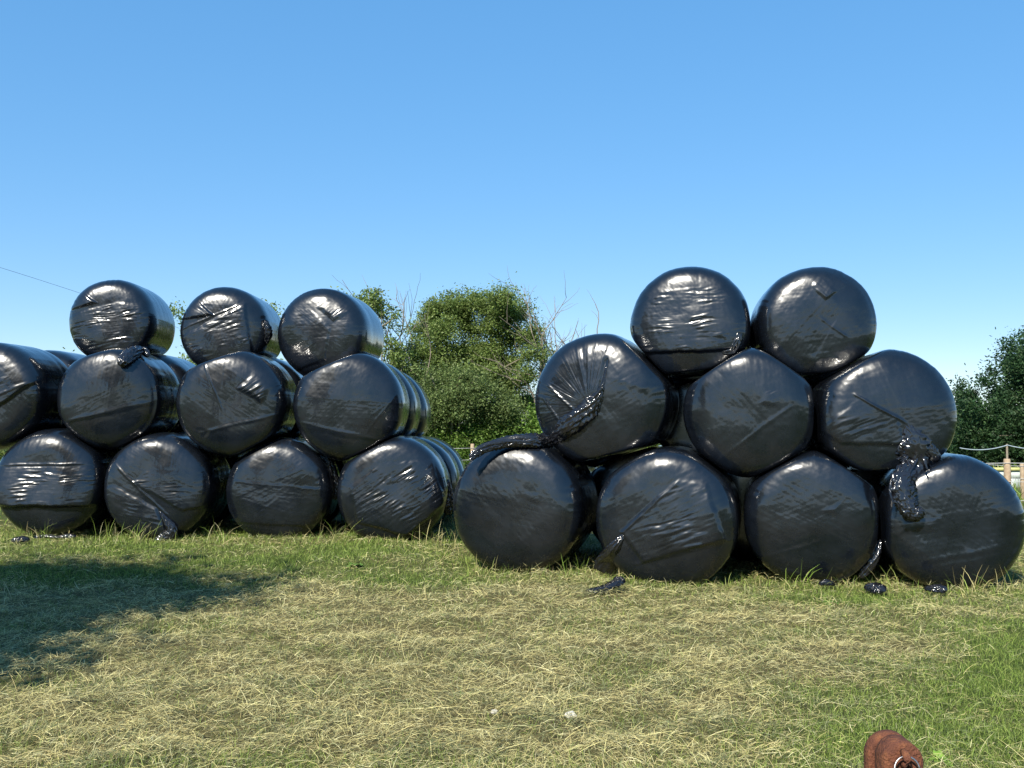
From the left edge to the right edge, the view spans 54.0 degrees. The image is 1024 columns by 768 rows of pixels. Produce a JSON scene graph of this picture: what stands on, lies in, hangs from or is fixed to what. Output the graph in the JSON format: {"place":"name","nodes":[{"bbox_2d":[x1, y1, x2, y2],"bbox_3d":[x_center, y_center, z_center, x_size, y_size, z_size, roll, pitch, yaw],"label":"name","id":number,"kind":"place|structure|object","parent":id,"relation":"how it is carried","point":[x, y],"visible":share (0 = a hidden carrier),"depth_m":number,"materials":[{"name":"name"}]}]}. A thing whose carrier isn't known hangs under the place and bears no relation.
{"place":"outdoors","nodes":[
{"label":"outdoors","id":0,"kind":"place"},
{"bbox_2d":[0,426,1023,767],"bbox_3d":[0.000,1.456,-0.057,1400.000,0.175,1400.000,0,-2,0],"label":"ground","id":1,"kind":"structure","parent":0,"point":[360,650],"depth_m":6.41,"materials":[{"name":"green plant"}]},
{"bbox_2d":[11,536,29,541],"bbox_3d":[-5.644,1.779,11.544,0.204,0.073,0.138,0,-2,0],"label":"plastic scrap","id":2,"kind":"object","parent":1,"relation":"on","point":[24,538],"visible":0.94,"depth_m":11.52,"materials":[{"name":"black plastic"}]},
{"bbox_2d":[34,533,76,537],"bbox_3d":[-5.367,1.785,11.810,0.482,0.052,0.100,0,-2,-3],"label":"plastic scrap","id":3,"kind":"object","parent":1,"relation":"on","point":[59,536],"visible":0.95,"depth_m":11.79,"materials":[{"name":"black plastic"}]},
{"bbox_2d":[0,428,120,535],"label":"silage bale","id":4,"kind":"object","parent":1,"relation":"on","point":[48,477],"visible":0.88,"depth_m":12.01},
{"bbox_2d":[0,343,67,449],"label":"silage bale","id":5,"kind":"object","parent":4,"relation":"on","point":[30,379],"visible":0.79,"depth_m":12.17},
{"bbox_2d":[100,517,115,524],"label":"silage bale","id":6,"kind":"object","parent":1,"relation":"on","point":[111,520],"visible":0.02,"depth_m":13.38},
{"bbox_2d":[44,350,85,366],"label":"silage bale","id":7,"kind":"object","parent":6,"relation":"on","point":[68,359],"visible":0.07,"depth_m":13.53},
{"bbox_2d":[151,354,195,431],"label":"silage bale","id":8,"kind":"object","parent":6,"relation":"on","point":[180,367],"visible":0.04,"depth_m":13.52},
{"bbox_2d":[69,280,174,355],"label":"silage bale","id":9,"kind":"object","parent":8,"relation":"on","point":[110,314],"visible":0.9,"depth_m":13.04},
{"bbox_2d":[0,347,282,460],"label":"overgrown hedge","id":10,"kind":"object","parent":1,"relation":"on","point":[2,453],"depth_m":29.60,"materials":[{"name":"green plant"}]},
{"bbox_2d":[104,432,230,540],"bbox_3d":[-4.283,1.256,12.596,1.313,1.307,1.310,0,-2,0],"label":"silage bale","id":11,"kind":"object","parent":1,"relation":"on","point":[174,483],"visible":0.91,"depth_m":12.02},
{"bbox_2d":[57,346,179,448],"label":"silage bale","id":12,"kind":"object","parent":11,"relation":"on","point":[118,398],"visible":0.96,"depth_m":12.13},
{"bbox_2d":[208,456,240,525],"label":"silage bale","id":13,"kind":"object","parent":1,"relation":"on","point":[225,515],"visible":0.05,"depth_m":13.37},
{"bbox_2d":[169,296,284,365],"bbox_3d":[-8.528,0.037,30.192,4.202,5.472,3.146,0,-2,0],"label":"sparse ash tree","id":14,"kind":"object","parent":1,"relation":"on","point":[173,311],"visible":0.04,"depth_m":29.98,"materials":[{"name":"green plant"}]},
{"bbox_2d":[226,437,339,536],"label":"silage bale","id":15,"kind":"object","parent":1,"relation":"on","point":[282,485],"visible":0.89,"depth_m":12.07},
{"bbox_2d":[176,351,295,457],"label":"silage bale","id":16,"kind":"object","parent":15,"relation":"on","point":[237,404],"visible":0.97,"depth_m":12.01},
{"bbox_2d":[301,437,348,525],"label":"silage bale","id":17,"kind":"object","parent":1,"relation":"on","point":[337,512],"visible":0.05,"depth_m":13.46},
{"bbox_2d":[269,357,302,436],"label":"silage bale","id":18,"kind":"object","parent":17,"relation":"on","point":[295,375],"visible":0.03,"depth_m":13.42},
{"bbox_2d":[180,287,280,364],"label":"silage bale","id":19,"kind":"object","parent":18,"relation":"on","point":[217,322],"visible":0.84,"depth_m":13.03},
{"bbox_2d":[347,562,363,566],"bbox_3d":[-1.563,1.806,10.004,0.180,0.068,0.162,0,-2,0],"label":"broadleaf weed","id":20,"kind":"object","parent":1,"relation":"on","point":[351,563],"visible":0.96,"depth_m":9.97,"materials":[{"name":"green plant"}]},
{"bbox_2d":[330,285,421,378],"bbox_3d":[-4.171,-0.102,29.547,3.232,5.700,1.965,0,-2,0],"label":"thin ash tree","id":21,"kind":"object","parent":1,"relation":"on","point":[375,303],"visible":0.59,"depth_m":29.37,"materials":[{"name":"green plant"}]},
{"bbox_2d":[332,275,430,385],"bbox_3d":[-3.549,-0.247,30.896,2.969,6.093,4.803,-1,-2,13],"label":"dead tree","id":22,"kind":"object","parent":1,"relation":"on","point":[403,317],"visible":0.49,"depth_m":30.13,"materials":[{"name":"brown wood"}]},
{"bbox_2d":[337,435,453,538],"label":"silage bale","id":23,"kind":"object","parent":1,"relation":"on","point":[398,486],"visible":0.97,"depth_m":11.95},
{"bbox_2d":[293,353,409,460],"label":"silage bale","id":24,"kind":"object","parent":23,"relation":"on","point":[349,407],"visible":0.95,"depth_m":12.00},
{"bbox_2d":[414,435,459,527],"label":"silage bale","id":25,"kind":"object","parent":1,"relation":"on","point":[446,455],"visible":0.11,"depth_m":13.38},
{"bbox_2d":[386,363,420,435],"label":"silage bale","id":26,"kind":"object","parent":25,"relation":"on","point":[412,423],"visible":0.12,"depth_m":13.44},
{"bbox_2d":[278,288,383,375],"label":"silage bale","id":27,"kind":"object","parent":26,"relation":"on","point":[318,328],"visible":0.88,"depth_m":12.95},
{"bbox_2d":[427,436,464,517],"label":"silage bale","id":28,"kind":"object","parent":1,"relation":"on","point":[457,458],"visible":0.04,"depth_m":14.71},
{"bbox_2d":[404,373,430,435],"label":"silage bale","id":29,"kind":"object","parent":28,"relation":"on","point":[423,425],"visible":0.08,"depth_m":14.70},
{"bbox_2d":[454,444,473,452],"bbox_3d":[-0.882,2.236,28.221,5.713,1.115,0.146,0,-2,4],"label":"wire fence","id":30,"kind":"object","parent":1,"relation":"on","point":[471,447],"visible":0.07,"depth_m":28.21,"materials":[{"name":"brown wood"}]},
{"bbox_2d":[405,354,532,444],"bbox_3d":[-1.521,0.912,28.970,4.863,3.657,3.007,0,-2,0],"label":"thorn tree","id":31,"kind":"object","parent":1,"relation":"on","point":[454,394],"visible":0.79,"depth_m":28.69,"materials":[{"name":"green plant"}]},
{"bbox_2d":[387,271,562,460],"bbox_3d":[-1.323,-0.245,31.032,6.110,6.115,3.244,0,-2,9],"label":"ash tree","id":32,"kind":"object","parent":1,"relation":"on","point":[456,314],"visible":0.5,"depth_m":30.68,"materials":[{"name":"green plant"}]},
{"bbox_2d":[350,396,659,466],"bbox_3d":[0.432,1.607,29.155,12.749,3.091,3.320,0,-2,0],"label":"bramble hedge","id":33,"kind":"object","parent":1,"relation":"on","point":[475,434],"visible":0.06,"depth_m":28.96,"materials":[{"name":"green plant"}]},
{"bbox_2d":[0,462,1023,533],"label":"pasture grass","id":34,"kind":"structure","parent":1,"relation":"on","point":[1014,484],"depth_m":16.31,"materials":[{"name":"green plant"}]},
{"bbox_2d":[453,446,597,571],"bbox_3d":[0.158,1.235,10.498,1.367,1.333,1.271,-1,-2,15],"label":"silage bale","id":35,"kind":"object","parent":1,"relation":"on","point":[518,507],"visible":0.89,"depth_m":9.91},
{"bbox_2d":[469,333,678,461],"bbox_3d":[0.680,0.149,10.507,2.212,1.305,1.446,0,-2,0],"label":"silage bale","id":36,"kind":"object","parent":35,"relation":"on","point":[599,396],"visible":0.99,"depth_m":9.90},
{"bbox_2d":[472,268,579,402],"bbox_3d":[0.392,-0.475,30.601,3.316,6.527,2.949,0,-2,0],"label":"dead tree","id":37,"kind":"object","parent":1,"relation":"on","point":[541,365],"visible":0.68,"depth_m":30.09,"materials":[{"name":"brown wood"}]},
{"bbox_2d":[500,290,598,354],"bbox_3d":[1.668,-0.070,30.749,2.859,5.729,4.033,-1,-3,31],"label":"dead tree","id":38,"kind":"object","parent":1,"relation":"on","point":[555,308],"visible":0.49,"depth_m":30.57,"materials":[{"name":"brown wood"}]},
{"bbox_2d":[565,711,575,718],"bbox_3d":[0.295,1.672,5.074,0.061,0.040,0.049,1,-2,-20],"label":"stone","id":39,"kind":"object","parent":1,"relation":"on","point":[566,713],"visible":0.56,"depth_m":5.06,"materials":[{"name":"white stone"}]},
{"bbox_2d":[586,576,625,592],"bbox_3d":[0.839,1.758,8.810,0.394,0.114,0.134,1,-3,-31],"label":"plastic scrap","id":40,"kind":"object","parent":1,"relation":"on","point":[616,582],"visible":0.94,"depth_m":8.79,"materials":[{"name":"black plastic"}]},
{"bbox_2d":[591,445,662,541],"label":"silage bale","id":41,"kind":"object","parent":1,"relation":"on","point":[601,474],"visible":0.11,"depth_m":10.86},
{"bbox_2d":[583,447,646,467],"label":"silage bale","id":42,"kind":"object","parent":41,"relation":"on","point":[596,463],"visible":0.03,"depth_m":11.23},
{"bbox_2d":[660,381,699,452],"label":"silage bale","id":43,"kind":"object","parent":41,"relation":"on","point":[678,436],"visible":0.06,"depth_m":11.00},
{"bbox_2d":[669,344,750,383],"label":"silage bale","id":44,"kind":"object","parent":43,"relation":"on","point":[681,380],"visible":0.02,"depth_m":11.44},
{"bbox_2d":[594,446,740,584],"bbox_3d":[1.561,1.298,9.985,1.368,1.358,1.298,-1,-2,15],"label":"silage bale","id":45,"kind":"object","parent":1,"relation":"on","point":[672,513],"visible":0.97,"depth_m":9.41},
{"bbox_2d":[726,472,760,562],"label":"silage bale","id":46,"kind":"object","parent":1,"relation":"on","point":[742,551],"visible":0.06,"depth_m":10.80},
{"bbox_2d":[806,381,816,449],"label":"silage bale","id":47,"kind":"object","parent":46,"relation":"on","point":[811,385],"depth_m":10.75},
{"bbox_2d":[744,449,881,582],"bbox_3d":[2.959,1.283,9.999,1.277,1.259,1.272,-1,-2,13],"label":"silage bale","id":48,"kind":"object","parent":1,"relation":"on","point":[807,510],"visible":0.97,"depth_m":9.42},
{"bbox_2d":[683,348,813,477],"bbox_3d":[2.386,0.295,10.194,1.252,1.278,1.270,-1,-2,13],"label":"silage bale","id":49,"kind":"object","parent":48,"relation":"on","point":[748,413],"visible":1,"depth_m":9.60},
{"bbox_2d":[630,267,750,378],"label":"silage bale","id":50,"kind":"object","parent":49,"relation":"on","point":[687,322],"visible":0.96,"depth_m":10.17},
{"bbox_2d":[750,267,876,377],"bbox_3d":[3.173,-0.632,10.678,1.194,1.124,1.279,0,-2,8],"label":"silage bale","id":51,"kind":"object","parent":49,"relation":"on","point":[810,322],"visible":0.82,"depth_m":10.09},
{"bbox_2d":[818,579,835,585],"bbox_3d":[2.897,1.824,9.235,0.163,0.061,0.103,0,-2,0],"label":"plastic scrap","id":52,"kind":"object","parent":1,"relation":"on","point":[823,582],"visible":1,"depth_m":9.21,"materials":[{"name":"black plastic"}]},
{"bbox_2d":[848,468,887,566],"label":"silage bale","id":53,"kind":"object","parent":1,"relation":"on","point":[869,477],"visible":0.01,"depth_m":10.50},
{"bbox_2d":[864,582,886,593],"bbox_3d":[3.220,1.803,8.909,0.191,0.089,0.182,0,-2,0],"label":"plastic scrap","id":54,"kind":"object","parent":1,"relation":"on","point":[875,587],"visible":0.98,"depth_m":8.87,"materials":[{"name":"black plastic"}]},
{"bbox_2d":[923,584,947,592],"bbox_3d":[3.728,1.799,8.854,0.204,0.077,0.140,-1,-3,30],"label":"plastic scrap","id":55,"kind":"object","parent":1,"relation":"on","point":[938,588],"visible":1,"depth_m":8.82,"materials":[{"name":"black plastic"}]},
{"bbox_2d":[926,750,952,766],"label":"broadleaf weed","id":56,"kind":"object","parent":1,"relation":"on","point":[940,757],"visible":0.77,"depth_m":4.40,"materials":[{"name":"green plant"}]},
{"bbox_2d":[870,453,1023,587],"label":"silage bale","id":57,"kind":"object","parent":1,"relation":"on","point":[972,520],"visible":0.83,"depth_m":9.16},
{"bbox_2d":[810,349,956,521],"bbox_3d":[3.626,0.476,9.868,1.269,1.610,1.509,0,-2,8],"label":"silage bale","id":58,"kind":"object","parent":57,"relation":"on","point":[888,409],"visible":0.98,"depth_m":9.39},
{"bbox_2d":[947,403,1016,461],"bbox_3d":[15.998,1.985,39.550,21.621,3.545,3.804,0,-2,0],"label":"field hedge","id":59,"kind":"object","parent":1,"relation":"on","point":[949,451],"depth_m":38.78,"materials":[{"name":"green plant"}]},
{"bbox_2d":[945,325,1023,466],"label":"oak tree","id":60,"kind":"object","parent":1,"relation":"on","point":[996,420],"visible":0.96,"depth_m":32.20,"materials":[{"name":"green plant"}]},
{"bbox_2d":[960,444,1023,458],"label":"rope stake","id":61,"kind":"object","parent":1,"relation":"on","point":[1006,445],"visible":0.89,"depth_m":17.46,"materials":[{"name":"grey"}]},
{"bbox_2d":[982,461,1023,499],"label":"wire fence","id":62,"kind":"object","parent":1,"relation":"on","point":[1021,476],"visible":0.14,"depth_m":19.71,"materials":[{"name":"brown wood"}]},
{"bbox_2d":[986,459,1023,500],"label":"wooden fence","id":63,"kind":"object","parent":1,"relation":"on","point":[1007,468],"visible":0.19,"depth_m":14.62,"materials":[{"name":"brown wood"}]},
{"bbox_2d":[993,467,1019,486],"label":"wall","id":64,"kind":"structure","parent":1,"relation":"on","point":[1015,472],"depth_m":23.74,"materials":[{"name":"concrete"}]},
{"bbox_2d":[0,514,1023,592],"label":"tall grass","id":65,"kind":"structure","parent":0,"point":[209,539],"depth_m":11.53,"materials":[{"name":"green plant"}]},
{"bbox_2d":[0,0,1023,410],"label":"sky","id":66,"kind":"structure","parent":0,"point":[270,150],"materials":[{"name":"blue"}]},
{"bbox_2d":[864,729,922,767],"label":"rusty towing eye","id":67,"kind":"object","parent":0,"point":[886,748],"visible":1,"depth_m":3.85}
]}

